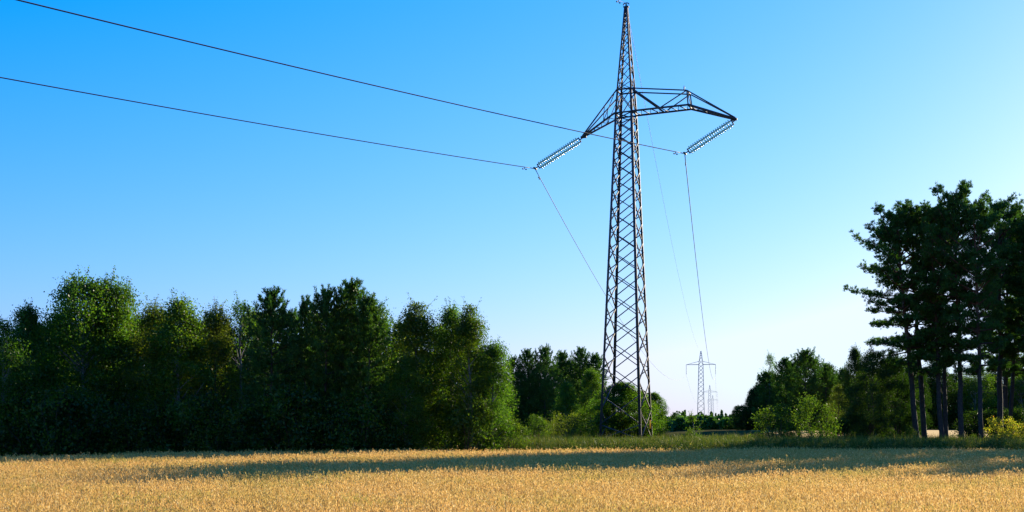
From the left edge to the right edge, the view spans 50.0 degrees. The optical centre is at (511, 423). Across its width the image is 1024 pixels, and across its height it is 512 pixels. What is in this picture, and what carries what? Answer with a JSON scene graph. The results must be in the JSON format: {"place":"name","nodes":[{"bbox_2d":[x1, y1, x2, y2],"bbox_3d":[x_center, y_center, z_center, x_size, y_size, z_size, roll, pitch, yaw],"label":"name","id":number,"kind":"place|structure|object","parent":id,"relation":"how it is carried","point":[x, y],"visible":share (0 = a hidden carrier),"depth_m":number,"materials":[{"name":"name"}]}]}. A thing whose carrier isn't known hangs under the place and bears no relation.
{"place":"outdoors","nodes":[
{"label":"outdoors","id":0,"kind":"place"},
{"bbox_2d":[41,429,955,456],"bbox_3d":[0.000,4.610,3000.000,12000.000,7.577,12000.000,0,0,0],"label":"ground","id":1,"kind":"structure","parent":0,"point":[720,432],"depth_m":126.81,"materials":[{"name":"plant"}]},
{"bbox_2d":[0,398,44,457],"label":"bush","id":2,"kind":"object","parent":1,"relation":"on","point":[2,409],"visible":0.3,"depth_m":60.51,"materials":[{"name":"green plant"}]},
{"bbox_2d":[0,310,47,450],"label":"birch tree","id":3,"kind":"object","parent":1,"relation":"on","point":[9,359],"visible":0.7,"depth_m":61.11,"materials":[{"name":"green plant"}]},
{"bbox_2d":[0,297,67,424],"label":"birch tree","id":4,"kind":"object","parent":1,"relation":"on","point":[26,316],"visible":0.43,"depth_m":63.50,"materials":[{"name":"green plant"}]},
{"bbox_2d":[25,307,81,433],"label":"birch tree","id":5,"kind":"object","parent":1,"relation":"on","point":[60,358],"depth_m":74.76,"materials":[{"name":"green plant"}]},
{"bbox_2d":[0,386,118,458],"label":"bush","id":6,"kind":"object","parent":1,"relation":"on","point":[9,448],"visible":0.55,"depth_m":59.70,"materials":[{"name":"green plant"}]},
{"bbox_2d":[30,265,144,436],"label":"birch tree","id":7,"kind":"object","parent":1,"relation":"on","point":[76,295],"visible":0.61,"depth_m":65.25,"materials":[{"name":"green plant"}]},
{"bbox_2d":[38,383,139,455],"bbox_3d":[-23.867,0.448,62.894,6.312,5.606,5.893,0,0,-25],"label":"bush","id":8,"kind":"object","parent":1,"relation":"on","point":[109,440],"visible":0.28,"depth_m":61.91,"materials":[{"name":"green plant"}]},
{"bbox_2d":[75,265,147,426],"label":"birch tree","id":9,"kind":"object","parent":1,"relation":"on","point":[123,296],"visible":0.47,"depth_m":66.65,"materials":[{"name":"green plant"}]},
{"bbox_2d":[87,408,173,455],"bbox_3d":[-21.403,1.060,62.840,5.018,3.900,5.284,0,0,9],"label":"bush","id":10,"kind":"object","parent":1,"relation":"on","point":[132,447],"visible":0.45,"depth_m":61.41,"materials":[{"name":"green plant"}]},
{"bbox_2d":[105,296,197,428],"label":"broadleaf tree","id":11,"kind":"object","parent":1,"relation":"on","point":[147,318],"visible":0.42,"depth_m":65.37,"materials":[{"name":"green plant"}]},
{"bbox_2d":[120,288,226,449],"bbox_3d":[-19.782,-2.649,65.078,5.585,10.868,5.746,0,0,30],"label":"birch tree","id":12,"kind":"object","parent":1,"relation":"on","point":[184,319],"visible":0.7,"depth_m":64.30,"materials":[{"name":"green plant"}]},
{"bbox_2d":[134,393,221,453],"bbox_3d":[-19.062,0.617,62.639,5.316,4.722,4.964,0,0,-3],"label":"bush","id":13,"kind":"object","parent":1,"relation":"on","point":[193,410],"visible":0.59,"depth_m":61.94,"materials":[{"name":"green plant"}]},
{"bbox_2d":[179,298,248,438],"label":"broadleaf tree","id":14,"kind":"object","parent":1,"relation":"on","point":[216,320],"visible":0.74,"depth_m":66.64,"materials":[{"name":"green plant"}]},
{"bbox_2d":[176,404,257,452],"bbox_3d":[-16.554,0.839,62.265,5.080,3.948,5.349,0,0,-22],"label":"bush","id":15,"kind":"object","parent":1,"relation":"on","point":[207,447],"visible":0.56,"depth_m":61.47,"materials":[{"name":"green plant"}]},
{"bbox_2d":[183,318,269,441],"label":"broadleaf tree","id":16,"kind":"object","parent":1,"relation":"on","point":[234,341],"visible":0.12,"depth_m":71.24,"materials":[{"name":"green plant"}]},
{"bbox_2d":[208,292,267,416],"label":"birch tree","id":17,"kind":"object","parent":1,"relation":"on","point":[239,312],"visible":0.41,"depth_m":68.30,"materials":[{"name":"green plant"}]},
{"bbox_2d":[219,304,287,436],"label":"birch tree","id":18,"kind":"object","parent":1,"relation":"on","point":[251,339],"visible":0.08,"depth_m":72.86,"materials":[{"name":"green plant"}]},
{"bbox_2d":[213,384,310,453],"bbox_3d":[-14.026,0.324,62.426,5.902,5.242,5.510,0,0,-14],"label":"bush","id":19,"kind":"object","parent":1,"relation":"on","point":[264,400],"visible":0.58,"depth_m":61.59,"materials":[{"name":"green plant"}]},
{"bbox_2d":[233,285,304,450],"bbox_3d":[-14.213,-2.805,64.966,4.862,10.756,5.240,0,0,10],"label":"pine tree","id":20,"kind":"object","parent":1,"relation":"on","point":[269,316],"visible":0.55,"depth_m":64.42,"materials":[{"name":"green plant"}]},
{"bbox_2d":[262,306,316,392],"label":"pine tree","id":21,"kind":"object","parent":1,"relation":"on","point":[294,315],"visible":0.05,"depth_m":75.43,"materials":[{"name":"green plant"}]},
{"bbox_2d":[288,294,320,448],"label":"pine tree","id":22,"kind":"object","parent":1,"relation":"on","point":[303,316],"visible":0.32,"depth_m":65.81,"materials":[{"name":"green plant"}]},
{"bbox_2d":[260,388,363,451],"bbox_3d":[-11.200,0.411,63.325,6.806,5.023,6.464,0,0,8],"label":"bush","id":23,"kind":"object","parent":1,"relation":"on","point":[285,446],"visible":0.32,"depth_m":61.94,"materials":[{"name":"green plant"}]},
{"bbox_2d":[283,282,362,433],"bbox_3d":[-11.220,-2.963,65.346,4.807,11.044,4.698,0,0,-10],"label":"pine tree","id":24,"kind":"object","parent":1,"relation":"on","point":[316,305],"visible":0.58,"depth_m":64.94,"materials":[{"name":"green plant"}]},
{"bbox_2d":[297,304,378,405],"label":"broadleaf tree","id":25,"kind":"object","parent":1,"relation":"on","point":[338,360],"visible":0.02,"depth_m":71.84,"materials":[{"name":"green plant"}]},
{"bbox_2d":[307,402,375,451],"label":"bush","id":26,"kind":"object","parent":1,"relation":"on","point":[346,429],"visible":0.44,"depth_m":61.99,"materials":[{"name":"green plant"}]},
{"bbox_2d":[311,276,389,444],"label":"pine tree","id":27,"kind":"object","parent":1,"relation":"on","point":[351,294],"visible":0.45,"depth_m":65.07,"materials":[{"name":"green plant"}]},
{"bbox_2d":[313,382,404,452],"bbox_3d":[-8.773,0.307,62.572,5.564,5.294,5.959,0,0,-15],"label":"bush","id":28,"kind":"object","parent":1,"relation":"on","point":[365,403],"visible":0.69,"depth_m":61.76,"materials":[{"name":"green plant"}]},
{"bbox_2d":[337,291,395,447],"bbox_3d":[-8.538,-2.667,65.031,3.799,10.445,4.164,0,0,-18],"label":"pine tree","id":29,"kind":"object","parent":1,"relation":"on","point":[368,308],"visible":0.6,"depth_m":64.35,"materials":[{"name":"green plant"}]},
{"bbox_2d":[348,319,401,408],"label":"birch tree","id":30,"kind":"object","parent":1,"relation":"on","point":[389,332],"visible":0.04,"depth_m":75.02,"materials":[{"name":"green plant"}]},
{"bbox_2d":[354,298,410,402],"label":"birch tree","id":31,"kind":"object","parent":1,"relation":"on","point":[384,313],"visible":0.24,"depth_m":66.52,"materials":[{"name":"green plant"}]},
{"bbox_2d":[375,316,432,445],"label":"pine tree","id":32,"kind":"object","parent":1,"relation":"on","point":[398,340],"visible":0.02,"depth_m":76.39,"materials":[{"name":"green plant"}]},
{"bbox_2d":[370,348,438,450],"bbox_3d":[-6.184,-0.932,63.570,3.932,6.816,3.822,0,0,20],"label":"birch tree","id":33,"kind":"object","parent":1,"relation":"on","point":[406,367],"visible":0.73,"depth_m":63.10,"materials":[{"name":"green plant"}]},
{"bbox_2d":[379,293,454,451],"bbox_3d":[-5.609,-2.639,64.813,4.682,10.216,4.280,0,0,26],"label":"birch tree","id":34,"kind":"object","parent":1,"relation":"on","point":[416,323],"visible":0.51,"depth_m":64.50,"materials":[{"name":"green plant"}]},
{"bbox_2d":[412,316,477,447],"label":"birch tree","id":35,"kind":"object","parent":1,"relation":"on","point":[434,371],"visible":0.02,"depth_m":71.30,"materials":[{"name":"green plant"}]},
{"bbox_2d":[423,296,477,449],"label":"birch tree","id":36,"kind":"object","parent":1,"relation":"on","point":[451,313],"visible":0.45,"depth_m":65.93,"materials":[{"name":"green plant"}]},
{"bbox_2d":[436,297,497,451],"bbox_3d":[-2.617,-2.583,65.027,3.466,10.015,3.792,0,0,-20],"label":"birch tree","id":37,"kind":"object","parent":1,"relation":"on","point":[466,328],"visible":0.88,"depth_m":64.75,"materials":[{"name":"green plant"}]},
{"bbox_2d":[427,401,509,452],"bbox_3d":[-2.859,0.718,64.477,4.582,4.070,4.278,0,0,35],"label":"bush","id":38,"kind":"object","parent":1,"relation":"on","point":[470,426],"visible":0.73,"depth_m":63.74,"materials":[{"name":"green plant"}]},
{"bbox_2d":[430,335,509,445],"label":"broadleaf tree","id":39,"kind":"object","parent":1,"relation":"on","point":[478,375],"visible":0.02,"depth_m":73.51,"materials":[{"name":"green plant"}]},
{"bbox_2d":[471,337,519,449],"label":"birch tree","id":40,"kind":"object","parent":1,"relation":"on","point":[498,375],"visible":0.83,"depth_m":65.57,"materials":[{"name":"green plant"}]},
{"bbox_2d":[0,445,1023,511],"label":"oat crop","id":41,"kind":"object","parent":1,"relation":"on","point":[807,479],"visible":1,"depth_m":29.94,"materials":[{"name":"plant"}]},
{"bbox_2d":[489,417,535,449],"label":"bush","id":42,"kind":"object","parent":1,"relation":"on","point":[518,429],"visible":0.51,"depth_m":67.03,"materials":[{"name":"green plant"}]},
{"bbox_2d":[500,354,527,431],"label":"pine tree","id":43,"kind":"object","parent":1,"relation":"on","point":[520,389],"visible":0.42,"depth_m":125.42,"materials":[{"name":"green plant"}]},
{"bbox_2d":[512,348,543,435],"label":"pine tree","id":44,"kind":"object","parent":1,"relation":"on","point":[526,354],"visible":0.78,"depth_m":125.34,"materials":[{"name":"green plant"}]},
{"bbox_2d":[521,413,551,436],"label":"bush","id":45,"kind":"object","parent":1,"relation":"on","point":[532,419],"visible":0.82,"depth_m":100.70,"materials":[{"name":"green plant"}]},
{"bbox_2d":[527,342,562,431],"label":"pine tree","id":46,"kind":"object","parent":1,"relation":"on","point":[545,359],"visible":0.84,"depth_m":124.76,"materials":[{"name":"green plant"}]},
{"bbox_2d":[546,349,577,434],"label":"pine tree","id":47,"kind":"object","parent":1,"relation":"on","point":[562,363],"visible":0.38,"depth_m":131.16,"materials":[{"name":"green plant"}]},
{"bbox_2d":[546,378,582,435],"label":"birch tree","id":48,"kind":"object","parent":1,"relation":"on","point":[562,402],"visible":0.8,"depth_m":114.59,"materials":[{"name":"green plant"}]},
{"bbox_2d":[540,410,591,437],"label":"bush","id":49,"kind":"object","parent":1,"relation":"on","point":[572,423],"visible":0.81,"depth_m":98.79,"materials":[{"name":"green plant"}]},
{"bbox_2d":[563,346,594,431],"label":"pine tree","id":50,"kind":"object","parent":1,"relation":"on","point":[581,358],"visible":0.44,"depth_m":131.51,"materials":[{"name":"green plant"}]},
{"bbox_2d":[572,366,606,434],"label":"birch tree","id":51,"kind":"object","parent":1,"relation":"on","point":[591,382],"visible":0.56,"depth_m":117.69,"materials":[{"name":"green plant"}]},
{"bbox_2d":[579,352,610,429],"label":"pine tree","id":52,"kind":"object","parent":1,"relation":"on","point":[596,361],"visible":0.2,"depth_m":131.13,"materials":[{"name":"green plant"}]},
{"bbox_2d":[581,409,635,438],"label":"bush","id":53,"kind":"object","parent":1,"relation":"on","point":[597,423],"visible":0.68,"depth_m":94.82,"materials":[{"name":"green plant"}]},
{"bbox_2d":[583,380,667,438],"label":"broadleaf tree","id":54,"kind":"object","parent":1,"relation":"on","point":[620,399],"visible":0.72,"depth_m":95.54,"materials":[{"name":"green plant"}]},
{"bbox_2d":[617,412,655,437],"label":"bush","id":55,"kind":"object","parent":1,"relation":"on","point":[628,424],"visible":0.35,"depth_m":95.53,"materials":[{"name":"green plant"}]},
{"bbox_2d":[615,390,664,433],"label":"broadleaf tree","id":56,"kind":"object","parent":1,"relation":"on","point":[655,404],"visible":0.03,"depth_m":105.51,"materials":[{"name":"green plant"}]},
{"bbox_2d":[648,391,668,436],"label":"broadleaf tree","id":57,"kind":"object","parent":1,"relation":"on","point":[657,398],"visible":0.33,"depth_m":119.39,"materials":[{"name":"green plant"}]},
{"bbox_2d":[581,2,736,438],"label":"lattice tower","id":58,"kind":"structure","parent":1,"relation":"on","point":[631,111],"depth_m":93.52,"materials":[{"name":"metal"}]},
{"bbox_2d":[533,137,582,169],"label":"insulator string","id":59,"kind":"object","parent":58,"relation":"hanging from","point":[557,151],"visible":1,"depth_m":96.26,"materials":[{"name":"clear glass"}]},
{"bbox_2d":[0,77,532,169],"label":"power line","id":60,"kind":"object","parent":59,"relation":"attached to","point":[248,121],"visible":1,"depth_m":72.41,"materials":[{"name":"metal"}]},
{"bbox_2d":[536,171,672,379],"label":"power line","id":61,"kind":"object","parent":59,"relation":"attached to","point":[581,253],"visible":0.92,"depth_m":124.62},
{"bbox_2d":[683,120,735,154],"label":"insulator string","id":62,"kind":"object","parent":58,"relation":"hanging from","point":[714,136],"visible":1,"depth_m":91.20,"materials":[{"name":"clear glass"}]},
{"bbox_2d":[16,0,683,154],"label":"power line","id":63,"kind":"object","parent":62,"relation":"attached to","point":[316,71],"visible":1,"depth_m":60.08,"materials":[{"name":"metal"}]},
{"bbox_2d":[684,155,715,378],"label":"power line","id":64,"kind":"object","parent":62,"relation":"attached to","point":[695,252],"visible":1,"depth_m":123.40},
{"bbox_2d":[685,411,703,438],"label":"sapling","id":65,"kind":"object","parent":1,"relation":"on","point":[692,418],"visible":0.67,"depth_m":91.88,"materials":[{"name":"plant"}]},
{"bbox_2d":[686,351,715,414],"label":"lattice tower","id":66,"kind":"structure","parent":1,"relation":"on","point":[700,378],"depth_m":494.01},
{"bbox_2d":[517,374,950,433],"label":"distant wood","id":67,"kind":"object","parent":1,"relation":"on","point":[721,421],"visible":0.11,"depth_m":153.29,"materials":[{"name":"plant"}]},
{"bbox_2d":[732,405,753,429],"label":"broadleaf tree","id":68,"kind":"object","parent":1,"relation":"on","point":[740,419],"visible":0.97,"depth_m":137.58,"materials":[{"name":"green plant"}]},
{"bbox_2d":[741,387,759,429],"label":"broadleaf tree","id":69,"kind":"object","parent":1,"relation":"on","point":[748,403],"visible":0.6,"depth_m":139.61,"materials":[{"name":"green plant"}]},
{"bbox_2d":[750,369,778,430],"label":"pine tree","id":70,"kind":"object","parent":1,"relation":"on","point":[763,396],"visible":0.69,"depth_m":131.82,"materials":[{"name":"green plant"}]},
{"bbox_2d":[759,352,776,428],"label":"birch tree","id":71,"kind":"object","parent":1,"relation":"on","point":[770,362],"visible":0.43,"depth_m":135.99,"materials":[{"name":"green plant"}]},
{"bbox_2d":[747,397,807,437],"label":"bush","id":72,"kind":"object","parent":1,"relation":"on","point":[770,429],"visible":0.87,"depth_m":92.93,"materials":[{"name":"green plant"}]},
{"bbox_2d":[767,356,802,427],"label":"tree","id":73,"kind":"object","parent":1,"relation":"on","point":[783,364],"visible":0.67,"depth_m":129.64,"materials":[{"name":"green plant"}]},
{"bbox_2d":[777,411,811,437],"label":"bush","id":74,"kind":"object","parent":1,"relation":"on","point":[804,420],"visible":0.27,"depth_m":94.78,"materials":[{"name":"green plant"}]},
{"bbox_2d":[782,353,833,429],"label":"broadleaf tree","id":75,"kind":"object","parent":1,"relation":"on","point":[810,378],"visible":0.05,"depth_m":140.36,"materials":[{"name":"green plant"}]},
{"bbox_2d":[790,391,846,438],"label":"bush","id":76,"kind":"object","parent":1,"relation":"on","point":[806,409],"visible":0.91,"depth_m":88.73,"materials":[{"name":"green plant"}]},
{"bbox_2d":[827,384,849,420],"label":"broadleaf tree","id":77,"kind":"object","parent":1,"relation":"on","point":[837,388],"visible":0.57,"depth_m":121.87,"materials":[{"name":"green plant"}]},
{"bbox_2d":[823,416,858,437],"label":"bush","id":78,"kind":"object","parent":1,"relation":"on","point":[843,426],"visible":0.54,"depth_m":96.38,"materials":[{"name":"green plant"}]},
{"bbox_2d":[833,367,851,416],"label":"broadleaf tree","id":79,"kind":"object","parent":1,"relation":"on","point":[841,374],"visible":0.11,"depth_m":134.00,"materials":[{"name":"green plant"}]},
{"bbox_2d":[841,346,905,438],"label":"broadleaf tree","id":80,"kind":"object","parent":1,"relation":"on","point":[870,359],"visible":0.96,"depth_m":83.28,"materials":[{"name":"green plant"}]},
{"bbox_2d":[843,199,952,437],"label":"pine tree","id":81,"kind":"object","parent":1,"relation":"on","point":[889,234],"visible":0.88,"depth_m":83.29,"materials":[{"name":"green plant"}]},
{"bbox_2d":[869,354,927,437],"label":"broadleaf tree","id":82,"kind":"object","parent":1,"relation":"on","point":[906,418],"visible":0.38,"depth_m":91.25,"materials":[{"name":"green plant"}]},
{"bbox_2d":[874,207,940,437],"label":"pine tree","id":83,"kind":"object","parent":1,"relation":"on","point":[922,412],"visible":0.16,"depth_m":85.58,"materials":[{"name":"green plant"}]},
{"bbox_2d":[889,199,973,437],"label":"pine tree","id":84,"kind":"object","parent":1,"relation":"on","point":[941,362],"visible":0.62,"depth_m":82.50,"materials":[{"name":"green plant"}]},
{"bbox_2d":[917,358,967,428],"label":"broadleaf tree","id":85,"kind":"object","parent":1,"relation":"on","point":[933,396],"visible":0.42,"depth_m":153.89,"materials":[{"name":"green plant"}]},
{"bbox_2d":[921,235,968,436],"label":"pine tree","id":86,"kind":"object","parent":1,"relation":"on","point":[945,414],"visible":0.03,"depth_m":86.01,"materials":[{"name":"green plant"}]},
{"bbox_2d":[900,179,1002,437],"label":"pine tree","id":87,"kind":"object","parent":1,"relation":"on","point":[953,199],"visible":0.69,"depth_m":81.31,"materials":[{"name":"green plant"}]},
{"bbox_2d":[941,369,977,428],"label":"broadleaf tree","id":88,"kind":"object","parent":1,"relation":"on","point":[955,376],"visible":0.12,"depth_m":159.34,"materials":[{"name":"green plant"}]},
{"bbox_2d":[933,194,1014,438],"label":"pine tree","id":89,"kind":"object","parent":1,"relation":"on","point":[973,217],"visible":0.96,"depth_m":79.63,"materials":[{"name":"green plant"}]},
{"bbox_2d":[953,363,996,420],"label":"birch tree","id":90,"kind":"object","parent":1,"relation":"on","point":[970,386],"visible":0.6,"depth_m":152.28,"materials":[{"name":"green plant"}]},
{"bbox_2d":[950,408,1006,437],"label":"bush","id":91,"kind":"object","parent":1,"relation":"on","point":[973,421],"visible":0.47,"depth_m":94.67,"materials":[{"name":"green plant"}]},
{"bbox_2d":[974,375,1008,410],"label":"broadleaf tree","id":92,"kind":"object","parent":1,"relation":"on","point":[994,385],"visible":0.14,"depth_m":157.59,"materials":[{"name":"green plant"}]},
{"bbox_2d":[965,405,1021,435],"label":"bush","id":93,"kind":"object","parent":1,"relation":"on","point":[994,412],"visible":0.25,"depth_m":94.57,"materials":[{"name":"green plant"}]},
{"bbox_2d":[965,192,1023,438],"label":"pine tree","id":94,"kind":"object","parent":1,"relation":"on","point":[1004,205],"visible":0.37,"depth_m":86.77,"materials":[{"name":"green plant"}]},
{"bbox_2d":[971,225,1023,418],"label":"pine tree","id":95,"kind":"object","parent":1,"relation":"on","point":[1005,382],"visible":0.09,"depth_m":97.72,"materials":[{"name":"green plant"}]},
{"bbox_2d":[980,219,1023,433],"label":"pine tree","id":96,"kind":"object","parent":1,"relation":"on","point":[1012,378],"visible":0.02,"depth_m":90.91,"materials":[{"name":"green plant"}]},
{"bbox_2d":[982,415,1021,440],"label":"bush","id":97,"kind":"object","parent":1,"relation":"on","point":[1001,431],"visible":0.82,"depth_m":78.71,"materials":[{"name":"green plant"}]},
{"bbox_2d":[987,405,1023,437],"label":"bush","id":98,"kind":"object","parent":1,"relation":"on","point":[1017,415],"visible":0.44,"depth_m":94.32,"materials":[{"name":"green plant"}]},
{"bbox_2d":[995,218,1023,395],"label":"pine tree","id":99,"kind":"object","parent":1,"relation":"on","point":[1015,367],"visible":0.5,"depth_m":85.95,"materials":[{"name":"green plant"}]},
{"bbox_2d":[996,211,1023,352],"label":"pine tree","id":100,"kind":"object","parent":1,"relation":"on","point":[1013,290],"visible":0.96,"depth_m":83.56,"materials":[{"name":"green plant"}]},
{"bbox_2d":[1008,368,1023,420],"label":"birch tree","id":101,"kind":"object","parent":1,"relation":"on","point":[1019,388],"visible":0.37,"depth_m":155.57,"materials":[{"name":"green plant"}]},
{"bbox_2d":[0,0,1023,416],"label":"sky","id":102,"kind":"structure","parent":0,"point":[840,108],"materials":[{"name":"blue"}]},
{"bbox_2d":[394,430,1023,452],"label":"grass","id":103,"kind":"structure","parent":0,"point":[665,443],"depth_m":70.13,"materials":[{"name":"plant"}]},
{"bbox_2d":[734,430,993,437],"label":"stubble field","id":104,"kind":"structure","parent":0,"point":[932,432],"depth_m":118.81,"materials":[{"name":"plant"}]},
{"bbox_2d":[780,347,826,429],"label":"broadleaf tree","id":105,"kind":"object","parent":104,"relation":"on","point":[803,356],"visible":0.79,"depth_m":127.36,"materials":[{"name":"green plant"}]},
{"bbox_2d":[812,363,839,426],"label":"pine tree","id":106,"kind":"object","parent":104,"relation":"on","point":[826,373],"visible":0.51,"depth_m":129.67,"materials":[{"name":"green plant"}]},
{"bbox_2d":[834,342,870,420],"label":"broadleaf tree","id":107,"kind":"object","parent":104,"relation":"on","point":[851,367],"visible":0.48,"depth_m":103.60,"materials":[{"name":"green plant"}]},
{"bbox_2d":[900,360,934,434],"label":"broadleaf tree","id":108,"kind":"object","parent":104,"relation":"on","point":[926,391],"visible":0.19,"depth_m":109.24,"materials":[{"name":"green plant"}]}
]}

